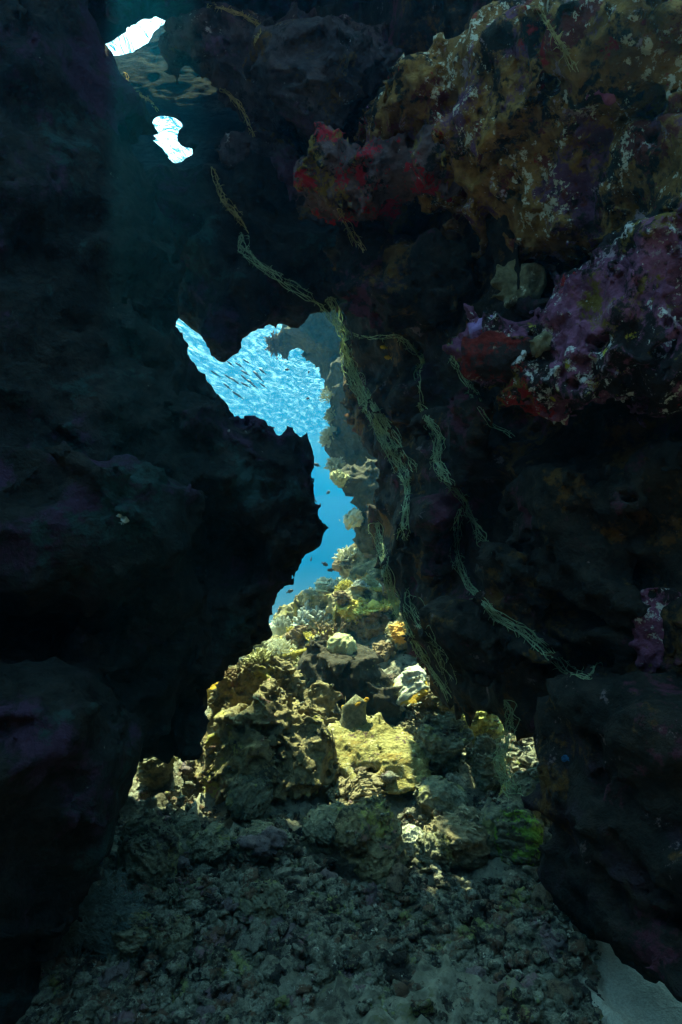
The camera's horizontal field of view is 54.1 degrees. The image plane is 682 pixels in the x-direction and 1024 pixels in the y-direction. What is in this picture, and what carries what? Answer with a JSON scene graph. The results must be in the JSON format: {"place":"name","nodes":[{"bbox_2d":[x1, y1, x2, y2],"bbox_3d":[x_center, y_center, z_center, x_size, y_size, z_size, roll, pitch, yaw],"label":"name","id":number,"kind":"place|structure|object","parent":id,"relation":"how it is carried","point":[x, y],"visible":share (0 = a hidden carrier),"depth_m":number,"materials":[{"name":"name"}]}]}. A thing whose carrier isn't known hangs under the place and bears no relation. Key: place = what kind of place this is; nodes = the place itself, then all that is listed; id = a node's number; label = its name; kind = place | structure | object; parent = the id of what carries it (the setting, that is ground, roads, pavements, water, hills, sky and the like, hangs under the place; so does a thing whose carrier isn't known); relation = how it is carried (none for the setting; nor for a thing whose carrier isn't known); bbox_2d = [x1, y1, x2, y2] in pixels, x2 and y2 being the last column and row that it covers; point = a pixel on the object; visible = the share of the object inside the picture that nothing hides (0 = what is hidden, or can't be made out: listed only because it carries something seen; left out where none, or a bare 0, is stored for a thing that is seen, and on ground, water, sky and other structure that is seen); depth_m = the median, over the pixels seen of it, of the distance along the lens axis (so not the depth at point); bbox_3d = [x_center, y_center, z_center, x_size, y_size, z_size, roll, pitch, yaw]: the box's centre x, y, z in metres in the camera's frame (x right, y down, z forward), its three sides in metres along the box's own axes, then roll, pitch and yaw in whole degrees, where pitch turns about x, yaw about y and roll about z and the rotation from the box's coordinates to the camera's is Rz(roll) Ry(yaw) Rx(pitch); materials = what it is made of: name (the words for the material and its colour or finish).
{"place":"outdoors","nodes":[
{"label":"outdoors","id":0,"kind":"place"},
{"bbox_2d":[0,0,328,1023],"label":"cave wall","id":1,"kind":"structure","parent":0,"point":[122,646],"depth_m":2.63,"materials":[{"name":"stone"}]},
{"bbox_2d":[106,20,344,495],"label":"water surface","id":2,"kind":"object","parent":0,"point":[322,487],"visible":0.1,"depth_m":26.17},
{"bbox_2d":[106,17,356,554],"label":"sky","id":3,"kind":"structure","parent":0,"point":[332,509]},
{"bbox_2d":[32,554,681,1023],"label":"seabed","id":4,"kind":"structure","parent":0,"point":[630,994],"depth_m":2.18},
{"bbox_2d":[104,908,153,968],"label":"boulder","id":5,"kind":"object","parent":4,"relation":"on","point":[128,947],"visible":0.51,"depth_m":2.17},
{"bbox_2d":[116,808,185,891],"bbox_3d":[-0.756,1.345,2.626,0.264,0.313,0.243,0,0,-5],"label":"boulder","id":6,"kind":"object","parent":4,"relation":"on","point":[159,870],"visible":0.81,"depth_m":2.54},
{"bbox_2d":[136,756,178,793],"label":"boulder","id":7,"kind":"object","parent":4,"relation":"on","point":[153,774],"visible":0.72,"depth_m":3.29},
{"bbox_2d":[146,912,195,965],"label":"boulder","id":8,"kind":"object","parent":4,"relation":"on","point":[169,947],"visible":0.65,"depth_m":2.18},
{"bbox_2d":[176,855,191,870],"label":"rubble stone","id":9,"kind":"object","parent":4,"relation":"on","point":[182,861],"visible":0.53,"depth_m":2.71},
{"bbox_2d":[174,814,201,839],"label":"boulder","id":10,"kind":"object","parent":4,"relation":"on","point":[187,820],"visible":0.56,"depth_m":2.91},
{"bbox_2d":[183,760,203,781],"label":"boulder","id":11,"kind":"object","parent":4,"relation":"on","point":[190,777],"visible":0.38,"depth_m":3.38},
{"bbox_2d":[187,821,230,868],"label":"boulder","id":12,"kind":"object","parent":4,"relation":"on","point":[207,844],"visible":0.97,"depth_m":2.73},
{"bbox_2d":[184,654,308,804],"bbox_3d":[-0.499,1.157,3.522,0.728,0.727,0.922,0,0,-15],"label":"coral boulder","id":13,"kind":"object","parent":4,"relation":"on","point":[260,722],"visible":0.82,"depth_m":3.29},
{"bbox_2d":[224,667,239,680],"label":"cauliflower coral","id":14,"kind":"object","parent":13,"relation":"on","point":[232,671],"visible":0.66,"depth_m":3.60},
{"bbox_2d":[243,646,273,664],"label":"bushy coral","id":15,"kind":"object","parent":13,"relation":"on","point":[260,654],"visible":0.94,"depth_m":3.68},
{"bbox_2d":[223,774,272,826],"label":"boulder","id":16,"kind":"object","parent":4,"relation":"on","point":[254,804],"visible":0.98,"depth_m":3.03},
{"bbox_2d":[233,878,286,929],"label":"boulder","id":17,"kind":"object","parent":4,"relation":"on","point":[267,911],"visible":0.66,"depth_m":2.35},
{"bbox_2d":[229,815,295,863],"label":"boulder","id":18,"kind":"object","parent":4,"relation":"on","point":[255,827],"visible":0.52,"depth_m":2.82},
{"bbox_2d":[236,825,287,857],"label":"rubble stone","id":19,"kind":"object","parent":18,"relation":"on","point":[269,840],"visible":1,"depth_m":2.72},
{"bbox_2d":[253,635,303,660],"bbox_3d":[-0.568,1.186,5.378,0.643,0.477,0.696,0,0,0],"label":"reef mound","id":20,"kind":"object","parent":4,"relation":"on","point":[295,642],"visible":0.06,"depth_m":5.21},
{"bbox_2d":[267,642,293,658],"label":"bushy coral","id":21,"kind":"object","parent":20,"relation":"on","point":[279,650],"visible":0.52,"depth_m":5.06},
{"bbox_2d":[266,637,296,657],"bbox_3d":[-0.466,1.045,5.133,0.263,0.122,0.283,-15,23,-33],"label":"branching coral","id":22,"kind":"object","parent":20,"relation":"on","point":[272,645],"visible":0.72,"depth_m":5.12},
{"bbox_2d":[280,648,306,663],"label":"plate coral","id":23,"kind":"object","parent":20,"relation":"on","point":[294,654],"visible":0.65,"depth_m":5.06},
{"bbox_2d":[282,625,308,645],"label":"lumpy coral","id":24,"kind":"object","parent":20,"relation":"on","point":[295,633],"visible":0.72,"depth_m":5.25},
{"bbox_2d":[271,602,293,625],"bbox_3d":[-0.282,1.130,6.706,0.836,0.516,0.818,0,0,0],"label":"reef mound","id":25,"kind":"object","parent":4,"relation":"on","point":[286,610],"visible":0.08,"depth_m":6.45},
{"bbox_2d":[269,622,286,635],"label":"dome coral","id":26,"kind":"object","parent":25,"relation":"on","point":[275,630],"visible":0.27,"depth_m":6.35},
{"bbox_2d":[271,615,292,629],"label":"bushy coral","id":27,"kind":"object","parent":25,"relation":"on","point":[285,623],"visible":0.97,"depth_m":6.33},
{"bbox_2d":[275,715,340,800],"bbox_3d":[-0.171,1.251,3.293,0.342,0.486,0.365,0,0,0],"label":"coral boulder","id":28,"kind":"object","parent":4,"relation":"on","point":[316,759],"visible":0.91,"depth_m":3.21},
{"bbox_2d":[16,633,604,1023],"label":"coral rubble","id":29,"kind":"object","parent":4,"relation":"on","point":[337,927],"visible":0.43,"depth_m":2.19,"materials":[{"name":"stone"}]},
{"bbox_2d":[51,863,154,967],"bbox_3d":[-0.849,1.343,2.178,0.485,0.334,0.141,0,0,-10],"label":"boulder","id":30,"kind":"object","parent":29,"relation":"on","point":[98,916],"visible":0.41,"depth_m":2.18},
{"bbox_2d":[97,958,129,988],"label":"rubble stone","id":31,"kind":"object","parent":29,"relation":"on","point":[109,975],"visible":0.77,"depth_m":2.09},
{"bbox_2d":[167,878,206,913],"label":"boulder","id":32,"kind":"object","parent":29,"relation":"on","point":[191,892],"visible":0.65,"depth_m":2.43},
{"bbox_2d":[195,985,240,1016],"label":"rubble stone","id":33,"kind":"object","parent":29,"relation":"on","point":[201,1010],"visible":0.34,"depth_m":1.98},
{"bbox_2d":[220,897,238,912],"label":"rubble stone","id":34,"kind":"object","parent":29,"relation":"on","point":[227,904],"visible":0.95,"depth_m":2.37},
{"bbox_2d":[235,929,266,953],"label":"rubble stone","id":35,"kind":"object","parent":29,"relation":"on","point":[254,941],"visible":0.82,"depth_m":2.21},
{"bbox_2d":[270,914,298,941],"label":"rubble stone","id":36,"kind":"object","parent":29,"relation":"on","point":[274,921],"visible":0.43,"depth_m":2.32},
{"bbox_2d":[272,867,304,879],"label":"rubble stone","id":37,"kind":"object","parent":29,"relation":"on","point":[282,873],"visible":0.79,"depth_m":2.61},
{"bbox_2d":[465,965,485,981],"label":"rubble stone","id":38,"kind":"object","parent":29,"relation":"on","point":[480,971],"visible":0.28,"depth_m":2.09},
{"bbox_2d":[498,910,517,935],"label":"rubble stone","id":39,"kind":"object","parent":29,"relation":"on","point":[509,928],"visible":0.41,"depth_m":2.32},
{"bbox_2d":[518,753,534,768],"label":"rubble stone","id":40,"kind":"object","parent":29,"relation":"on","point":[525,760],"visible":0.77,"depth_m":3.51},
{"bbox_2d":[542,928,567,962],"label":"rubble stone","id":41,"kind":"object","parent":29,"relation":"on","point":[551,944],"visible":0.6,"depth_m":2.22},
{"bbox_2d":[543,978,574,1005],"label":"rubble stone","id":42,"kind":"object","parent":29,"relation":"on","point":[553,985],"visible":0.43,"depth_m":2.02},
{"bbox_2d":[291,586,333,633],"bbox_3d":[-0.099,0.928,6.093,0.711,0.538,0.686,0,0,0],"label":"reef mound","id":43,"kind":"object","parent":4,"relation":"on","point":[320,600],"visible":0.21,"depth_m":5.84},
{"bbox_2d":[290,600,332,628],"bbox_3d":[-0.252,0.890,5.808,0.390,0.248,0.338,0,0,-17],"label":"cauliflower coral","id":44,"kind":"object","parent":43,"relation":"on","point":[308,616],"visible":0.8,"depth_m":5.72},
{"bbox_2d":[314,577,336,589],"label":"lumpy coral","id":45,"kind":"object","parent":43,"relation":"on","point":[321,582],"visible":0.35,"depth_m":6.03},
{"bbox_2d":[292,680,345,726],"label":"coral boulder","id":46,"kind":"object","parent":4,"relation":"on","point":[324,704],"visible":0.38,"depth_m":3.78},
{"bbox_2d":[304,629,333,647],"bbox_3d":[-0.098,1.108,5.341,0.459,0.377,0.489,0,0,0],"label":"reef mound","id":47,"kind":"object","parent":4,"relation":"on","point":[330,634],"visible":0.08,"depth_m":5.25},
{"bbox_2d":[308,615,348,639],"bbox_3d":[-0.062,0.943,5.276,0.266,0.270,0.391,0,0,-42],"label":"staghorn coral","id":48,"kind":"object","parent":47,"relation":"on","point":[320,628],"visible":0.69,"depth_m":5.25},
{"bbox_2d":[301,802,348,854],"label":"boulder","id":49,"kind":"object","parent":4,"relation":"on","point":[321,839],"visible":0.68,"depth_m":2.80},
{"bbox_2d":[276,309,378,553],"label":"reef wall","id":50,"kind":"structure","parent":4,"relation":"on","point":[315,338],"depth_m":6.52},
{"bbox_2d":[263,330,284,358],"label":"branching coral","id":51,"kind":"object","parent":50,"relation":"attached to","point":[273,346],"visible":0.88,"depth_m":7.23},
{"bbox_2d":[319,424,336,447],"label":"branching coral","id":52,"kind":"object","parent":50,"relation":"attached to","point":[326,434],"visible":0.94,"depth_m":6.54},
{"bbox_2d":[323,405,335,423],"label":"bushy coral","id":53,"kind":"object","parent":50,"relation":"attached to","point":[328,415],"visible":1,"depth_m":6.55},
{"bbox_2d":[323,456,345,474],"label":"bushy coral","id":54,"kind":"object","parent":50,"relation":"attached to","point":[334,463],"visible":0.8,"depth_m":6.45},
{"bbox_2d":[329,470,350,487],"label":"lumpy coral","id":55,"kind":"object","parent":50,"relation":"attached to","point":[338,478],"visible":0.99,"depth_m":5.68},
{"bbox_2d":[339,507,364,529],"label":"lumpy coral","id":56,"kind":"object","parent":50,"relation":"attached to","point":[353,518],"visible":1,"depth_m":5.64},
{"bbox_2d":[295,638,406,725],"bbox_3d":[0.032,1.169,4.271,0.829,0.693,0.634,0,0,22],"label":"dark boulder","id":57,"kind":"object","parent":4,"relation":"on","point":[320,664],"visible":0.39,"depth_m":4.10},
{"bbox_2d":[326,632,356,654],"bbox_3d":[0.004,0.855,4.288,0.201,0.166,0.190,-8,-10,12],"label":"dome coral","id":58,"kind":"object","parent":57,"relation":"on","point":[343,644],"visible":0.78,"depth_m":4.22},
{"bbox_2d":[393,663,429,706],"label":"boulder","id":59,"kind":"object","parent":57,"relation":"on","point":[412,680],"visible":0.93,"depth_m":4.04,"materials":[{"name":"stone"}]},
{"bbox_2d":[330,558,381,582],"bbox_3d":[0.321,0.687,6.518,0.837,0.489,0.767,0,0,0],"label":"reef mound","id":60,"kind":"object","parent":4,"relation":"on","point":[352,571],"visible":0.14,"depth_m":6.39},
{"bbox_2d":[332,545,358,560],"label":"bushy coral","id":61,"kind":"object","parent":60,"relation":"on","point":[343,553],"visible":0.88,"depth_m":6.62},
{"bbox_2d":[325,770,388,803],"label":"boulder","id":62,"kind":"object","parent":4,"relation":"on","point":[361,786],"visible":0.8,"depth_m":3.16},
{"bbox_2d":[323,585,398,631],"bbox_3d":[0.268,0.866,5.524,0.794,0.544,0.574,0,0,-23],"label":"reef mound","id":63,"kind":"object","parent":4,"relation":"on","point":[356,592],"visible":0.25,"depth_m":5.43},
{"bbox_2d":[331,590,351,605],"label":"lumpy coral","id":64,"kind":"object","parent":63,"relation":"on","point":[342,597],"visible":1,"depth_m":5.33},
{"bbox_2d":[334,579,352,591],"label":"cauliflower coral","id":65,"kind":"object","parent":63,"relation":"on","point":[343,585],"visible":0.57,"depth_m":5.62},
{"bbox_2d":[337,597,366,624],"bbox_3d":[0.112,0.816,5.390,0.297,0.269,0.313,13,-13,29],"label":"lumpy coral","id":66,"kind":"object","parent":63,"relation":"on","point":[346,611],"visible":0.56,"depth_m":5.30},
{"bbox_2d":[359,575,378,587],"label":"lumpy coral","id":67,"kind":"object","parent":63,"relation":"on","point":[369,580],"visible":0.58,"depth_m":5.59},
{"bbox_2d":[351,597,399,615],"bbox_3d":[0.271,0.776,5.286,0.405,0.174,0.409,-3,12,30],"label":"plate coral","id":68,"kind":"object","parent":63,"relation":"on","point":[372,606],"visible":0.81,"depth_m":5.23},
{"bbox_2d":[348,543,376,575],"bbox_3d":[0.352,0.548,6.917,0.808,0.488,1.049,0,0,-33],"label":"reef mound","id":69,"kind":"object","parent":4,"relation":"on","point":[359,556],"visible":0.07,"depth_m":6.58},
{"bbox_2d":[345,612,393,643],"bbox_3d":[0.235,0.931,5.352,0.398,0.349,0.416,15,7,-20],"label":"lumpy coral","id":70,"kind":"object","parent":4,"relation":"on","point":[371,625],"visible":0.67,"depth_m":5.22},
{"bbox_2d":[333,794,409,884],"bbox_3d":[0.126,1.332,2.691,0.305,0.335,0.289,0,0,5],"label":"boulder","id":71,"kind":"object","parent":4,"relation":"on","point":[365,856],"visible":0.88,"depth_m":2.61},
{"bbox_2d":[326,711,433,794],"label":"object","id":72,"kind":"object","parent":4,"relation":"on","point":[377,744],"visible":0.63,"depth_m":3.38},
{"bbox_2d":[339,694,368,728],"bbox_3d":[0.070,1.139,3.600,0.164,0.308,0.173,0,0,0],"label":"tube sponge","id":73,"kind":"object","parent":72,"relation":"on","point":[353,708],"visible":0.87,"depth_m":3.58},
{"bbox_2d":[382,771,399,782],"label":"rubble stone","id":74,"kind":"object","parent":72,"relation":"on","point":[390,776],"visible":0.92,"depth_m":3.19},
{"bbox_2d":[372,640,398,663],"bbox_3d":[0.323,1.052,4.866,0.246,0.225,0.284,0,0,24],"label":"lumpy coral","id":75,"kind":"object","parent":4,"relation":"on","point":[388,650],"visible":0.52,"depth_m":4.82},
{"bbox_2d":[384,613,407,649],"bbox_3d":[0.638,0.902,5.038,0.644,0.443,0.503,0,0,0],"label":"reef mound","id":76,"kind":"object","parent":4,"relation":"on","point":[398,646],"visible":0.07,"depth_m":4.89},
{"bbox_2d":[388,621,407,643],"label":"lumpy coral","id":77,"kind":"object","parent":76,"relation":"on","point":[396,631],"visible":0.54,"depth_m":4.77},
{"bbox_2d":[381,879,417,908],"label":"boulder","id":78,"kind":"object","parent":4,"relation":"on","point":[388,896],"visible":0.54,"depth_m":2.44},
{"bbox_2d":[386,862,409,894],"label":"rubble stone","id":79,"kind":"object","parent":78,"relation":"on","point":[400,871],"visible":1,"depth_m":2.46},
{"bbox_2d":[396,720,417,735],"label":"boulder","id":80,"kind":"object","parent":4,"relation":"on","point":[409,726],"visible":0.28,"depth_m":3.76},
{"bbox_2d":[401,823,423,860],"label":"boulder","id":81,"kind":"object","parent":4,"relation":"on","point":[410,833],"visible":0.32,"depth_m":2.76,"materials":[{"name":"stone"}]},
{"bbox_2d":[158,0,681,1002],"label":"cave wall","id":82,"kind":"structure","parent":4,"relation":"on","point":[446,156],"depth_m":2.43,"materials":[{"name":"stone"}]},
{"bbox_2d":[207,3,260,45],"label":"algae strand","id":83,"kind":"object","parent":82,"relation":"attached to","point":[241,14],"visible":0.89,"depth_m":3.59},
{"bbox_2d":[98,0,370,361],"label":"rock arch","id":84,"kind":"object","parent":82,"relation":"on","point":[230,297],"visible":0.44,"depth_m":3.57,"materials":[{"name":"stone"}]},
{"bbox_2d":[211,167,248,232],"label":"algae strand","id":85,"kind":"object","parent":84,"relation":"attached to","point":[235,214],"visible":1,"depth_m":3.50},
{"bbox_2d":[237,232,340,329],"bbox_3d":[-0.260,-1.244,3.631,0.612,0.468,0.139,0,0,-30],"label":"algae strand","id":86,"kind":"object","parent":84,"relation":"attached to","point":[266,267],"visible":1,"depth_m":3.54},
{"bbox_2d":[219,88,256,136],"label":"algae strand","id":87,"kind":"object","parent":82,"relation":"attached to","point":[233,98],"visible":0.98,"depth_m":3.70},
{"bbox_2d":[337,208,365,252],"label":"algae strand","id":88,"kind":"object","parent":82,"relation":"attached to","point":[347,227],"visible":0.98,"depth_m":3.12},
{"bbox_2d":[325,296,410,540],"bbox_3d":[0.098,-0.531,3.741,0.401,1.351,1.342,0,0,-23],"label":"algae strand","id":89,"kind":"object","parent":82,"relation":"attached to","point":[387,444],"visible":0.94,"depth_m":3.74},
{"bbox_2d":[340,341,417,472],"bbox_3d":[0.190,-0.628,3.822,0.394,0.864,0.933,0,0,0],"label":"algae strand","id":90,"kind":"object","parent":82,"relation":"attached to","point":[384,418],"visible":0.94,"depth_m":3.68},
{"bbox_2d":[347,330,424,404],"bbox_3d":[0.199,-0.835,3.722,0.130,0.601,0.974,0,0,-26],"label":"algae strand","id":91,"kind":"object","parent":82,"relation":"attached to","point":[409,344],"visible":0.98,"depth_m":3.43},
{"bbox_2d":[368,520,451,702],"bbox_3d":[0.313,0.540,3.772,0.264,0.978,0.883,0,0,-31],"label":"algae strand","id":92,"kind":"object","parent":82,"relation":"attached to","point":[397,611],"visible":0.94,"depth_m":3.73},
{"bbox_2d":[404,589,456,683],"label":"algae strand","id":93,"kind":"object","parent":82,"relation":"attached to","point":[434,640],"visible":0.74,"depth_m":3.34},
{"bbox_2d":[418,402,488,547],"bbox_3d":[0.486,-0.200,2.985,0.283,0.716,0.870,0,0,-27],"label":"algae strand","id":94,"kind":"object","parent":82,"relation":"attached to","point":[440,467],"visible":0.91,"depth_m":2.94},
{"bbox_2d":[468,315,492,336],"bbox_3d":[0.545,-0.672,2.465,0.151,0.118,0.082,0,0,0],"label":"violet sponge","id":95,"kind":"object","parent":82,"relation":"attached to","point":[474,327],"visible":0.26,"depth_m":2.46},
{"bbox_2d":[450,336,513,437],"bbox_3d":[0.597,-0.563,2.812,0.284,0.490,0.560,0,0,7],"label":"algae strand","id":96,"kind":"object","parent":82,"relation":"attached to","point":[468,381],"visible":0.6,"depth_m":2.91},
{"bbox_2d":[459,330,533,383],"bbox_3d":[0.564,-0.536,2.309,0.313,0.178,0.161,0,0,0],"label":"red sponge","id":97,"kind":"object","parent":82,"relation":"attached to","point":[491,355],"visible":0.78,"depth_m":2.26},
{"bbox_2d":[492,700,522,799],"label":"algae strand","id":98,"kind":"object","parent":82,"relation":"attached to","point":[500,759],"visible":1,"depth_m":2.89},
{"bbox_2d":[490,259,546,308],"bbox_3d":[0.705,-0.909,2.656,0.225,0.206,0.109,0,0,0],"label":"grey sponge","id":99,"kind":"object","parent":82,"relation":"attached to","point":[533,281],"visible":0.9,"depth_m":2.63},
{"bbox_2d":[448,506,602,679],"bbox_3d":[0.700,0.304,2.687,0.328,0.660,1.092,0,0,-24],"label":"algae strand","id":100,"kind":"object","parent":82,"relation":"attached to","point":[500,617],"visible":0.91,"depth_m":2.56},
{"bbox_2d":[529,331,552,357],"bbox_3d":[0.696,-0.552,2.199,0.164,0.086,0.063,0,0,0],"label":"beige sponge","id":101,"kind":"object","parent":82,"relation":"attached to","point":[539,344],"visible":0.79,"depth_m":2.18},
{"bbox_2d":[536,4,578,71],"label":"algae strand","id":102,"kind":"object","parent":82,"relation":"hanging from","point":[560,43],"visible":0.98,"depth_m":2.02},
{"bbox_2d":[586,90,615,105],"bbox_3d":[0.827,-1.289,2.064,0.128,0.046,0.044,0,0,0],"label":"pink sponge","id":103,"kind":"object","parent":82,"relation":"attached to","point":[608,99],"visible":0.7,"depth_m":2.06},
{"bbox_2d":[628,587,681,672],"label":"mauve sponge","id":104,"kind":"object","parent":82,"relation":"on","point":[646,644],"visible":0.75,"depth_m":2.16},
{"bbox_2d":[417,683,435,710],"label":"boulder","id":105,"kind":"object","parent":4,"relation":"on","point":[426,701],"visible":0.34,"depth_m":4.15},
{"bbox_2d":[414,830,453,875],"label":"boulder","id":106,"kind":"object","parent":4,"relation":"on","point":[429,846],"visible":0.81,"depth_m":2.62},
{"bbox_2d":[413,775,468,817],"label":"boulder","id":107,"kind":"object","parent":4,"relation":"on","point":[431,793],"visible":0.84,"depth_m":3.08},
{"bbox_2d":[431,696,454,714],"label":"boulder","id":108,"kind":"object","parent":4,"relation":"on","point":[443,709],"visible":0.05,"depth_m":4.09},
{"bbox_2d":[414,711,474,777],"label":"boulder","id":109,"kind":"object","parent":4,"relation":"on","point":[443,753],"visible":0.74,"depth_m":3.41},
{"bbox_2d":[423,804,490,870],"bbox_3d":[0.478,1.363,2.763,0.280,0.233,0.266,0,0,9],"label":"boulder","id":110,"kind":"object","parent":4,"relation":"on","point":[467,853],"visible":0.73,"depth_m":2.70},
{"bbox_2d":[461,711,504,744],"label":"boulder","id":111,"kind":"object","parent":4,"relation":"on","point":[481,724],"visible":0.34,"depth_m":3.71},
{"bbox_2d":[464,733,509,791],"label":"boulder","id":112,"kind":"object","parent":4,"relation":"on","point":[479,760],"visible":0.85,"depth_m":3.31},
{"bbox_2d":[476,769,542,859],"bbox_3d":[0.772,1.320,2.929,0.485,0.342,0.243,0,0,-30],"label":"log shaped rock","id":113,"kind":"object","parent":4,"relation":"on","point":[490,809],"visible":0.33,"depth_m":2.88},
{"bbox_2d":[494,804,544,865],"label":"boulder","id":114,"kind":"object","parent":4,"relation":"on","point":[518,833],"visible":0.88,"depth_m":2.71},
{"bbox_2d":[527,762,549,827],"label":"boulder","id":115,"kind":"object","parent":4,"relation":"on","point":[545,820],"visible":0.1,"depth_m":2.95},
{"bbox_2d":[528,884,554,910],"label":"rubble stone","id":116,"kind":"object","parent":4,"relation":"on","point":[541,892],"visible":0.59,"depth_m":2.46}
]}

